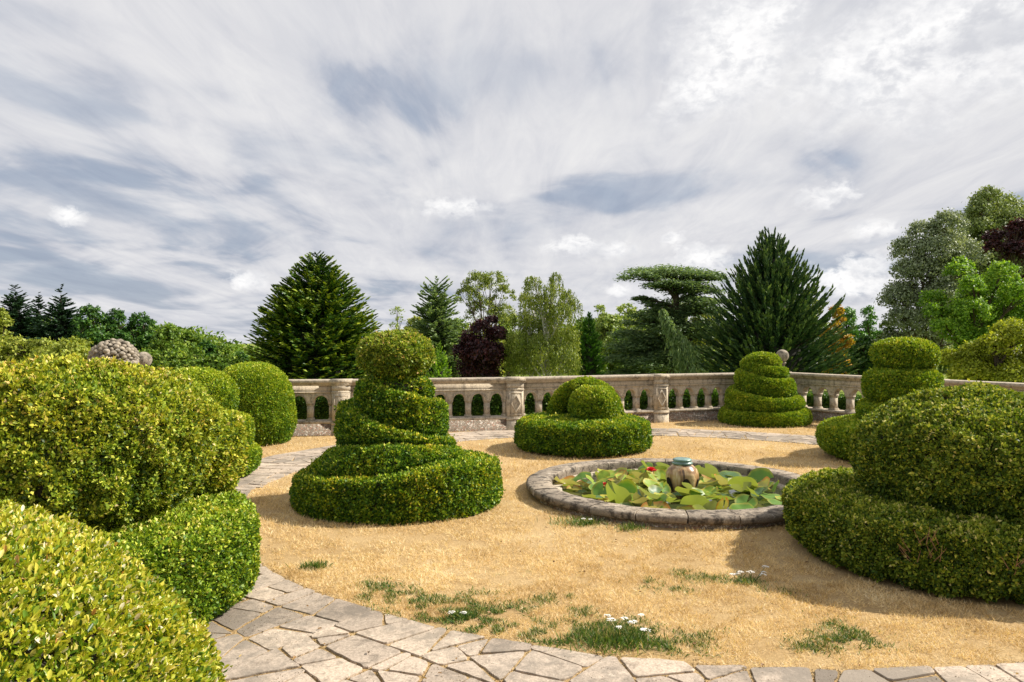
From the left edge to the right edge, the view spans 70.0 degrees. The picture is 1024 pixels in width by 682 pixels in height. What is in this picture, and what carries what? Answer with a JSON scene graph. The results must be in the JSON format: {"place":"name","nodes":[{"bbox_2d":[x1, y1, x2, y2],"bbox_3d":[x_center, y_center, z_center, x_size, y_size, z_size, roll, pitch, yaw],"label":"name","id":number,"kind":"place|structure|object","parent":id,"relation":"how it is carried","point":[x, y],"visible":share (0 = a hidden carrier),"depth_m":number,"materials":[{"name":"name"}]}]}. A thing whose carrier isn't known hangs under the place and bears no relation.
{"place":"outdoors","nodes":[
{"label":"outdoors","id":0,"kind":"place"},
{"bbox_2d":[0,0,1023,343],"label":"sky","id":1,"kind":"structure","parent":0,"point":[172,161],"materials":[{"name":"grey"}]},
{"bbox_2d":[207,428,1023,681],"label":"path","id":2,"kind":"structure","parent":0,"point":[503,656],"depth_m":4.42,"materials":[{"name":"stone"}]},
{"bbox_2d":[207,563,1019,681],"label":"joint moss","id":3,"kind":"object","parent":2,"relation":"on","point":[483,654],"visible":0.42,"depth_m":4.33,"materials":[{"name":"plant"}]},
{"bbox_2d":[210,344,1023,681],"bbox_3d":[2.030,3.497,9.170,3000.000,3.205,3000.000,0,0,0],"label":"ground","id":4,"kind":"structure","parent":0,"point":[512,576],"depth_m":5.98,"materials":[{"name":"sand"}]},
{"bbox_2d":[0,307,19,351],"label":"broadleaf tree","id":5,"kind":"object","parent":4,"relation":"on","point":[6,320],"visible":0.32,"depth_m":59.95,"materials":[{"name":"green plant"}]},
{"bbox_2d":[0,284,51,351],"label":"spruce tree","id":6,"kind":"object","parent":4,"relation":"on","point":[21,325],"visible":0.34,"depth_m":74.59,"materials":[{"name":"green plant"}]},
{"bbox_2d":[26,292,53,337],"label":"spruce tree","id":7,"kind":"object","parent":4,"relation":"on","point":[39,304],"visible":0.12,"depth_m":77.82,"materials":[{"name":"green plant"}]},
{"bbox_2d":[0,335,93,362],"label":"hedge","id":8,"kind":"object","parent":4,"relation":"on","point":[43,346],"visible":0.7,"depth_m":38.59,"materials":[{"name":"green plant"}]},
{"bbox_2d":[21,284,83,352],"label":"spruce tree","id":9,"kind":"object","parent":4,"relation":"on","point":[61,326],"visible":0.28,"depth_m":73.29,"materials":[{"name":"green plant"}]},
{"bbox_2d":[65,303,109,349],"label":"broadleaf tree","id":10,"kind":"object","parent":4,"relation":"on","point":[96,334],"visible":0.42,"depth_m":71.34,"materials":[{"name":"green plant"}]},
{"bbox_2d":[87,338,139,363],"bbox_3d":[-5.985,0.929,11.001,0.683,1.942,0.692,0,0,0],"label":"stone urn","id":11,"kind":"object","parent":4,"relation":"on","point":[122,349],"visible":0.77,"depth_m":10.81,"materials":[{"name":"stone"}]},
{"bbox_2d":[91,308,141,349],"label":"broadleaf tree","id":12,"kind":"object","parent":4,"relation":"on","point":[111,323],"visible":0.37,"depth_m":73.36,"materials":[{"name":"green plant"}]},
{"bbox_2d":[0,498,232,681],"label":"box topiary","id":13,"kind":"object","parent":4,"relation":"on","point":[81,602],"visible":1,"depth_m":1.94,"materials":[{"name":"green plant"}]},
{"bbox_2d":[0,350,262,623],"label":"box topiary","id":14,"kind":"object","parent":4,"relation":"on","point":[148,463],"visible":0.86,"depth_m":4.68,"materials":[{"name":"green plant"}]},
{"bbox_2d":[121,311,158,350],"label":"broadleaf tree","id":15,"kind":"object","parent":4,"relation":"on","point":[141,333],"visible":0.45,"depth_m":75.35,"materials":[{"name":"green plant"}]},
{"bbox_2d":[146,323,190,369],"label":"broadleaf tree","id":16,"kind":"object","parent":4,"relation":"on","point":[163,340],"visible":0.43,"depth_m":69.25,"materials":[{"name":"green plant"}]},
{"bbox_2d":[177,330,205,357],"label":"broadleaf tree","id":17,"kind":"object","parent":4,"relation":"on","point":[187,336],"visible":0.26,"depth_m":71.41,"materials":[{"name":"green plant"}]},
{"bbox_2d":[139,347,243,370],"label":"shrub","id":18,"kind":"object","parent":4,"relation":"on","point":[175,359],"visible":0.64,"depth_m":44.31,"materials":[{"name":"green plant"}]},
{"bbox_2d":[195,339,216,357],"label":"broadleaf tree","id":19,"kind":"object","parent":4,"relation":"on","point":[208,348],"visible":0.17,"depth_m":73.66,"materials":[{"name":"green plant"}]},
{"bbox_2d":[171,366,262,477],"bbox_3d":[-4.499,1.152,10.300,1.885,1.623,1.888,0,0,0],"label":"box topiary","id":20,"kind":"object","parent":4,"relation":"on","point":[222,386],"visible":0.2,"depth_m":10.15,"materials":[{"name":"green plant"}]},
{"bbox_2d":[214,343,237,358],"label":"broadleaf tree","id":21,"kind":"object","parent":4,"relation":"on","point":[223,349],"visible":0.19,"depth_m":75.42,"materials":[{"name":"green plant"}]},
{"bbox_2d":[223,361,297,445],"bbox_3d":[-4.858,1.144,13.700,1.643,1.552,1.652,0,0,0],"label":"box topiary","id":22,"kind":"object","parent":4,"relation":"on","point":[267,402],"visible":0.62,"depth_m":13.24,"materials":[{"name":"green plant"}]},
{"bbox_2d":[285,558,332,569],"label":"grass tuft","id":23,"kind":"object","parent":4,"relation":"on","point":[316,564],"visible":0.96,"depth_m":6.10,"materials":[{"name":"plant"}]},
{"bbox_2d":[243,251,382,378],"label":"giant conifer","id":24,"kind":"object","parent":4,"relation":"on","point":[313,328],"visible":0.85,"depth_m":45.94,"materials":[{"name":"green needles"},{"name":"bark"}]},
{"bbox_2d":[287,329,504,525],"bbox_3d":[-1.347,0.894,8.711,2.552,2.117,2.492,0,0,0],"label":"box topiary","id":25,"kind":"object","parent":4,"relation":"on","point":[394,455],"visible":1,"depth_m":8.05,"materials":[{"name":"green plant"}]},
{"bbox_2d":[389,306,404,329],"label":"broadleaf tree","id":26,"kind":"object","parent":4,"relation":"on","point":[397,309],"visible":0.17,"depth_m":69.81,"materials":[{"name":"green plant"}]},
{"bbox_2d":[403,315,421,333],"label":"broadleaf tree","id":27,"kind":"object","parent":4,"relation":"on","point":[408,327],"visible":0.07,"depth_m":77.47,"materials":[{"name":"green plant"}]},
{"bbox_2d":[426,341,451,377],"bbox_3d":[-3.788,2.530,37.976,2.206,5.140,2.178,0,0,0],"label":"conifer","id":28,"kind":"object","parent":4,"relation":"on","point":[439,365],"visible":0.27,"depth_m":37.85,"materials":[{"name":"green plant"}]},
{"bbox_2d":[409,275,469,377],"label":"cedar tree","id":29,"kind":"object","parent":4,"relation":"on","point":[435,325],"visible":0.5,"depth_m":57.20,"materials":[{"name":"green plant"}]},
{"bbox_2d":[449,316,468,365],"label":"broadleaf tree","id":30,"kind":"object","parent":4,"relation":"on","point":[465,325],"visible":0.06,"depth_m":81.63,"materials":[{"name":"green plant"}]},
{"bbox_2d":[444,609,481,620],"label":"yarrow plant","id":31,"kind":"object","parent":4,"relation":"on","point":[465,613],"visible":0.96,"depth_m":5.01,"materials":[{"name":"green plant"}]},
{"bbox_2d":[448,319,505,376],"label":"broadleaf tree","id":32,"kind":"object","parent":4,"relation":"on","point":[468,326],"visible":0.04,"depth_m":61.52,"materials":[{"name":"green plant"}]},
{"bbox_2d":[450,314,511,377],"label":"copper beech","id":33,"kind":"object","parent":4,"relation":"on","point":[476,354],"visible":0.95,"depth_m":49.11,"materials":[{"name":"purple plant"}]},
{"bbox_2d":[454,270,517,336],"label":"broadleaf tree","id":34,"kind":"object","parent":4,"relation":"on","point":[486,279],"visible":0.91,"depth_m":65.86,"materials":[{"name":"green plant"}]},
{"bbox_2d":[496,311,530,376],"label":"broadleaf tree","id":35,"kind":"object","parent":4,"relation":"on","point":[507,326],"visible":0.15,"depth_m":82.96,"materials":[{"name":"green plant"}]},
{"bbox_2d":[24,317,1016,372],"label":"wood","id":36,"kind":"object","parent":4,"relation":"on","point":[216,340],"visible":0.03,"depth_m":120.40,"materials":[{"name":"plant"}]},
{"bbox_2d":[502,272,583,376],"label":"weeping birch","id":37,"kind":"object","parent":4,"relation":"on","point":[543,321],"visible":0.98,"depth_m":49.21,"materials":[{"name":"green plant"}]},
{"bbox_2d":[537,515,611,529],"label":"grass tuft","id":38,"kind":"object","parent":4,"relation":"on","point":[576,521],"visible":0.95,"depth_m":7.55,"materials":[{"name":"plant"}]},
{"bbox_2d":[560,316,596,350],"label":"broadleaf tree","id":39,"kind":"object","parent":4,"relation":"on","point":[579,322],"visible":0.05,"depth_m":87.36,"materials":[{"name":"green plant"}]},
{"bbox_2d":[295,388,861,419],"bbox_3d":[2.201,1.469,16.324,25.620,0.851,9.458,0,0,14],"label":"yew hedge","id":40,"kind":"object","parent":4,"relation":"on","point":[321,408],"visible":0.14,"depth_m":16.78,"materials":[{"name":"green plant"}]},
{"bbox_2d":[138,349,1023,435],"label":"balustrade","id":41,"kind":"object","parent":4,"relation":"on","point":[512,392],"visible":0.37,"depth_m":15.96,"materials":[{"name":"stone"}]},
{"bbox_2d":[513,376,653,457],"bbox_3d":[1.240,1.292,12.951,2.460,1.337,2.458,0,0,0],"label":"box topiary","id":42,"kind":"object","parent":4,"relation":"on","point":[589,417],"visible":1,"depth_m":12.24,"materials":[{"name":"green plant"}]},
{"bbox_2d":[562,346,608,375],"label":"broadleaf tree","id":43,"kind":"object","parent":4,"relation":"on","point":[604,368],"visible":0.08,"depth_m":59.58,"materials":[{"name":"green plant"}]},
{"bbox_2d":[570,312,606,375],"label":"conifer","id":44,"kind":"object","parent":4,"relation":"on","point":[590,347],"visible":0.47,"depth_m":51.59,"materials":[{"name":"green plant"}]},
{"bbox_2d":[594,304,605,352],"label":"broadleaf tree","id":45,"kind":"object","parent":4,"relation":"on","point":[599,307],"visible":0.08,"depth_m":84.98,"materials":[{"name":"green plant"}]},
{"bbox_2d":[538,621,675,655],"bbox_3d":[0.601,1.852,4.616,0.854,0.097,0.494,0,0,11],"label":"grass tuft","id":46,"kind":"object","parent":4,"relation":"on","point":[614,636],"visible":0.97,"depth_m":4.55,"materials":[{"name":"plant"}]},
{"bbox_2d":[593,312,625,366],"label":"broadleaf tree","id":47,"kind":"object","parent":4,"relation":"on","point":[605,324],"visible":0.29,"depth_m":69.34,"materials":[{"name":"green plant"}]},
{"bbox_2d":[602,328,631,371],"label":"broadleaf tree","id":48,"kind":"object","parent":4,"relation":"on","point":[611,367],"visible":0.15,"depth_m":61.45,"materials":[{"name":"green plant"}]},
{"bbox_2d":[239,446,1018,678],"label":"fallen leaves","id":49,"kind":"object","parent":4,"relation":"on","point":[762,664],"visible":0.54,"depth_m":5.07,"materials":[{"name":"plant"}]},
{"bbox_2d":[612,303,645,331],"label":"broadleaf tree","id":50,"kind":"object","parent":4,"relation":"on","point":[620,308],"visible":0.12,"depth_m":74.55,"materials":[{"name":"green plant"}]},
{"bbox_2d":[350,568,912,661],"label":"weeds","id":51,"kind":"object","parent":4,"relation":"on","point":[577,629],"visible":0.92,"depth_m":4.91,"materials":[{"name":"green plant"}]},
{"bbox_2d":[588,613,677,653],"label":"yarrow plant","id":52,"kind":"object","parent":4,"relation":"on","point":[646,636],"visible":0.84,"depth_m":4.62,"materials":[{"name":"green plant"}]},
{"bbox_2d":[614,521,654,531],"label":"grass tuft","id":53,"kind":"object","parent":4,"relation":"on","point":[632,527],"visible":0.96,"depth_m":7.34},
{"bbox_2d":[526,458,799,528],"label":"lily pool","id":54,"kind":"structure","parent":4,"relation":"on","point":[544,486],"depth_m":7.85,"materials":[{"name":"stone"}]},
{"bbox_2d":[597,263,736,374],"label":"cedar tree","id":55,"kind":"object","parent":4,"relation":"on","point":[645,355],"visible":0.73,"depth_m":53.07,"materials":[{"name":"green plant"}]},
{"bbox_2d":[657,308,711,373],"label":"weeping cedar","id":56,"kind":"object","parent":4,"relation":"on","point":[682,355],"visible":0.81,"depth_m":43.78,"materials":[{"name":"green plant"}]},
{"bbox_2d":[719,565,776,585],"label":"yarrow plant","id":57,"kind":"object","parent":4,"relation":"on","point":[744,580],"visible":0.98,"depth_m":5.76,"materials":[{"name":"green plant"}]},
{"bbox_2d":[717,351,813,427],"bbox_3d":[5.841,1.099,16.942,2.083,1.752,2.102,0,0,0],"label":"box topiary","id":58,"kind":"object","parent":4,"relation":"on","point":[761,391],"visible":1,"depth_m":16.37,"materials":[{"name":"green plant"}]},
{"bbox_2d":[684,226,867,391],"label":"cypress tree","id":59,"kind":"object","parent":4,"relation":"on","point":[775,311],"visible":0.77,"depth_m":44.27,"materials":[{"name":"green plant"}]},
{"bbox_2d":[820,304,855,374],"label":"broadleaf tree","id":60,"kind":"object","parent":4,"relation":"on","point":[836,315],"visible":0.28,"depth_m":55.50,"materials":[{"name":"orange plant"}]},
{"bbox_2d":[839,306,867,340],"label":"broadleaf tree","id":61,"kind":"object","parent":4,"relation":"on","point":[850,322],"visible":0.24,"depth_m":79.19,"materials":[{"name":"green plant"}]},
{"bbox_2d":[838,335,875,374],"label":"broadleaf tree","id":62,"kind":"object","parent":4,"relation":"on","point":[863,351],"visible":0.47,"depth_m":65.28,"materials":[{"name":"green plant"}]},
{"bbox_2d":[853,305,882,338],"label":"broadleaf tree","id":63,"kind":"object","parent":4,"relation":"on","point":[867,326],"visible":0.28,"depth_m":83.64,"materials":[{"name":"green plant"}]},
{"bbox_2d":[814,336,944,460],"bbox_3d":[6.350,0.937,11.855,2.719,2.062,2.711,0,0,0],"label":"box topiary","id":64,"kind":"object","parent":4,"relation":"on","point":[905,365],"visible":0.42,"depth_m":11.52,"materials":[{"name":"green plant"}]},
{"bbox_2d":[867,319,895,366],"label":"broadleaf tree","id":65,"kind":"object","parent":4,"relation":"on","point":[881,325],"visible":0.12,"depth_m":61.79,"materials":[{"name":"green plant"}]},
{"bbox_2d":[779,378,1023,604],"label":"box topiary","id":66,"kind":"object","parent":4,"relation":"on","point":[925,491],"visible":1,"depth_m":5.71,"materials":[{"name":"green plant"}]},
{"bbox_2d":[867,207,994,351],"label":"willow tree","id":67,"kind":"object","parent":4,"relation":"on","point":[945,245],"visible":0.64,"depth_m":58.99,"materials":[{"name":"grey plant"}]},
{"bbox_2d":[916,255,1023,349],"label":"acacia tree","id":68,"kind":"object","parent":4,"relation":"on","point":[977,307],"visible":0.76,"depth_m":43.16,"materials":[{"name":"green plant"}]},
{"bbox_2d":[939,316,1023,382],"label":"shrub","id":69,"kind":"object","parent":4,"relation":"on","point":[994,355],"visible":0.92,"depth_m":29.56,"materials":[{"name":"green plant"}]},
{"bbox_2d":[944,184,1023,282],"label":"willow tree","id":70,"kind":"object","parent":4,"relation":"on","point":[989,208],"visible":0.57,"depth_m":64.12,"materials":[{"name":"green plant"}]},
{"bbox_2d":[981,217,1023,281],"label":"copper beech","id":71,"kind":"object","parent":4,"relation":"on","point":[1012,245],"visible":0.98,"depth_m":51.68,"materials":[{"name":"purple plant"}]},
{"bbox_2d":[562,475,781,509],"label":"water","id":72,"kind":"structure","parent":0,"point":[762,501],"depth_m":9.05,"materials":[{"name":"green liquid"}]},
{"bbox_2d":[554,475,579,484],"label":"lily pad","id":73,"kind":"object","parent":72,"relation":"on","point":[567,479],"visible":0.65,"depth_m":9.51,"materials":[{"name":"yellow plant"}]},
{"bbox_2d":[572,472,591,482],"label":"lily pad","id":74,"kind":"object","parent":73,"relation":"on","point":[580,475],"visible":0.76,"depth_m":9.63,"materials":[{"name":"green plant"}]},
{"bbox_2d":[591,481,612,494],"bbox_3d":[1.099,1.824,8.929,0.283,0.285,0.030,-4,-45,31],"label":"lily pad","id":75,"kind":"object","parent":72,"relation":"on","point":[597,488],"visible":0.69,"depth_m":8.97,"materials":[{"name":"green plant"}]},
{"bbox_2d":[596,470,609,479],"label":"lily pad","id":76,"kind":"object","parent":72,"relation":"on","point":[601,474],"visible":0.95,"depth_m":9.76,"materials":[{"name":"green plant"}]},
{"bbox_2d":[606,481,631,503],"bbox_3d":[1.202,1.746,8.374,0.330,0.326,0.057,-32,6,46],"label":"lily pad","id":77,"kind":"object","parent":72,"relation":"on","point":[622,494],"visible":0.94,"depth_m":8.34,"materials":[{"name":"green plant"}]},
{"bbox_2d":[612,479,637,493],"bbox_3d":[1.337,1.794,8.664,0.308,0.304,0.069,-19,-38,4],"label":"lily pad","id":78,"kind":"object","parent":72,"relation":"on","point":[629,485],"visible":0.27,"depth_m":8.71,"materials":[{"name":"green plant"}]},
{"bbox_2d":[626,471,651,483],"bbox_3d":[1.634,1.763,9.443,0.338,0.069,0.336,21,-46,-31],"label":"lily pad","id":79,"kind":"object","parent":72,"relation":"on","point":[638,475],"visible":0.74,"depth_m":9.39,"materials":[{"name":"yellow plant"}]},
{"bbox_2d":[628,497,649,503],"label":"lily pad","id":80,"kind":"object","parent":72,"relation":"on","point":[641,500],"visible":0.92,"depth_m":8.10,"materials":[{"name":"green plant"}]},
{"bbox_2d":[638,486,659,499],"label":"lily pad","id":81,"kind":"object","parent":72,"relation":"on","point":[653,496],"visible":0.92,"depth_m":8.21,"materials":[{"name":"green plant"}]},
{"bbox_2d":[641,501,670,508],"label":"lily pad","id":82,"kind":"object","parent":72,"relation":"on","point":[658,504],"visible":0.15,"depth_m":8.03,"materials":[{"name":"brown plant"}]},
{"bbox_2d":[654,492,671,497],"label":"lily pad","id":83,"kind":"object","parent":72,"relation":"on","point":[659,494],"visible":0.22,"depth_m":8.40,"materials":[{"name":"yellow plant"}]},
{"bbox_2d":[648,484,667,493],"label":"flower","id":84,"kind":"object","parent":83,"relation":"on","point":[652,488],"visible":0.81,"depth_m":8.50,"materials":[{"name":"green plant"}]},
{"bbox_2d":[665,457,699,492],"bbox_3d":[2.141,1.735,9.191,0.418,0.530,0.408,0,0,0],"label":"fountain pot","id":85,"kind":"object","parent":72,"relation":"in","point":[680,470],"visible":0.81,"depth_m":9.07,"materials":[{"name":"brown ceramic"}]},
{"bbox_2d":[680,495,709,505],"bbox_3d":[2.046,1.812,8.163,0.350,0.038,0.348,-10,-44,17],"label":"lily pad","id":86,"kind":"object","parent":72,"relation":"on","point":[701,500],"visible":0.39,"depth_m":8.10,"materials":[{"name":"green plant"}]},
{"bbox_2d":[694,463,717,477],"bbox_3d":[2.654,1.798,10.049,0.351,0.353,0.017,-12,38,28],"label":"lily pad","id":87,"kind":"object","parent":72,"relation":"on","point":[709,470],"visible":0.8,"depth_m":10.03,"materials":[{"name":"green plant"}]},
{"bbox_2d":[698,474,717,483],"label":"lily pad","id":88,"kind":"object","parent":72,"relation":"on","point":[707,480],"visible":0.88,"depth_m":9.47,"materials":[{"name":"yellow plant"}]},
{"bbox_2d":[702,485,717,495],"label":"lily pad","id":89,"kind":"object","parent":72,"relation":"on","point":[709,488],"visible":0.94,"depth_m":8.62,"materials":[{"name":"green plant"}]},
{"bbox_2d":[703,500,716,509],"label":"lily pad","id":90,"kind":"object","parent":72,"relation":"on","point":[711,505],"visible":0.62,"depth_m":8.03,"materials":[{"name":"green plant"}]},
{"bbox_2d":[715,497,728,509],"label":"lily pad","id":91,"kind":"object","parent":72,"relation":"on","point":[719,505],"visible":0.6,"depth_m":7.97,"materials":[{"name":"yellow plant"}]},
{"bbox_2d":[714,474,729,486],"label":"lily pad","id":92,"kind":"object","parent":72,"relation":"on","point":[722,481],"visible":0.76,"depth_m":9.36,"materials":[{"name":"yellow plant"}]},
{"bbox_2d":[718,471,741,478],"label":"lily pad","id":93,"kind":"object","parent":72,"relation":"on","point":[730,474],"visible":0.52,"depth_m":9.97,"materials":[{"name":"green plant"}]},
{"bbox_2d":[728,503,754,509],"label":"lily pad","id":94,"kind":"object","parent":72,"relation":"on","point":[735,506],"visible":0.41,"depth_m":8.15,"materials":[{"name":"green plant"}]},
{"bbox_2d":[731,482,751,491],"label":"lily pad","id":95,"kind":"object","parent":72,"relation":"on","point":[737,487],"visible":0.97,"depth_m":8.72,"materials":[{"name":"green plant"}]},
{"bbox_2d":[735,494,757,506],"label":"lily pad","id":96,"kind":"object","parent":72,"relation":"on","point":[743,498],"visible":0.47,"depth_m":8.34,"materials":[{"name":"green plant"}]},
{"bbox_2d":[751,486,767,496],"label":"lily pad","id":97,"kind":"object","parent":72,"relation":"on","point":[758,491],"visible":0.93,"depth_m":8.66,"materials":[{"name":"green plant"}]},
{"bbox_2d":[747,468,773,488],"bbox_3d":[3.163,1.760,9.349,0.367,0.048,0.365,-6,35,29],"label":"lily pad","id":98,"kind":"object","parent":72,"relation":"on","point":[758,474],"visible":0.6,"depth_m":9.41,"materials":[{"name":"green plant"}]},
{"label":"lily pad","id":99,"kind":"object","parent":72,"relation":"on","visible":0},
{"bbox_2d":[659,481,670,492],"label":"lily pad","id":100,"kind":"object","parent":99,"relation":"on","point":[666,488],"visible":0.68,"depth_m":8.84,"materials":[{"name":"green plant"}]},
{"bbox_2d":[643,478,663,487],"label":"lily pad","id":101,"kind":"object","parent":100,"relation":"on","point":[647,482],"visible":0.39,"depth_m":8.96,"materials":[{"name":"green plant"}]},
{"bbox_2d":[675,486,700,495],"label":"lily pad","id":102,"kind":"object","parent":99,"relation":"on","point":[682,491],"visible":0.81,"depth_m":8.62,"materials":[{"name":"green plant"}]},
{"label":"lily pad","id":103,"kind":"object","parent":72,"relation":"on","visible":0},
{"bbox_2d":[653,469,665,478],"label":"lily pad","id":104,"kind":"object","parent":103,"relation":"on","point":[658,472],"visible":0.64,"depth_m":9.91,"materials":[{"name":"green plant"}]},
{"bbox_2d":[682,313,727,369],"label":"broadleaf tree","id":105,"kind":"object","parent":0,"point":[704,317],"visible":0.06,"depth_m":76.87,"materials":[{"name":"green plant"}]},
{"label":"lily pad","id":106,"kind":"object","parent":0,"visible":0},
{"bbox_2d":[728,476,757,492],"bbox_3d":[2.858,1.773,9.034,0.361,0.017,0.363,-22,-54,39],"label":"lily pad","id":107,"kind":"object","parent":106,"relation":"on","point":[739,480],"visible":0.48,"depth_m":8.99,"materials":[{"name":"green plant"}]},
{"bbox_2d":[754,476,769,486],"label":"lily pad","id":108,"kind":"object","parent":107,"relation":"on","point":[765,481],"visible":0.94,"depth_m":8.98,"materials":[{"name":"green plant"}]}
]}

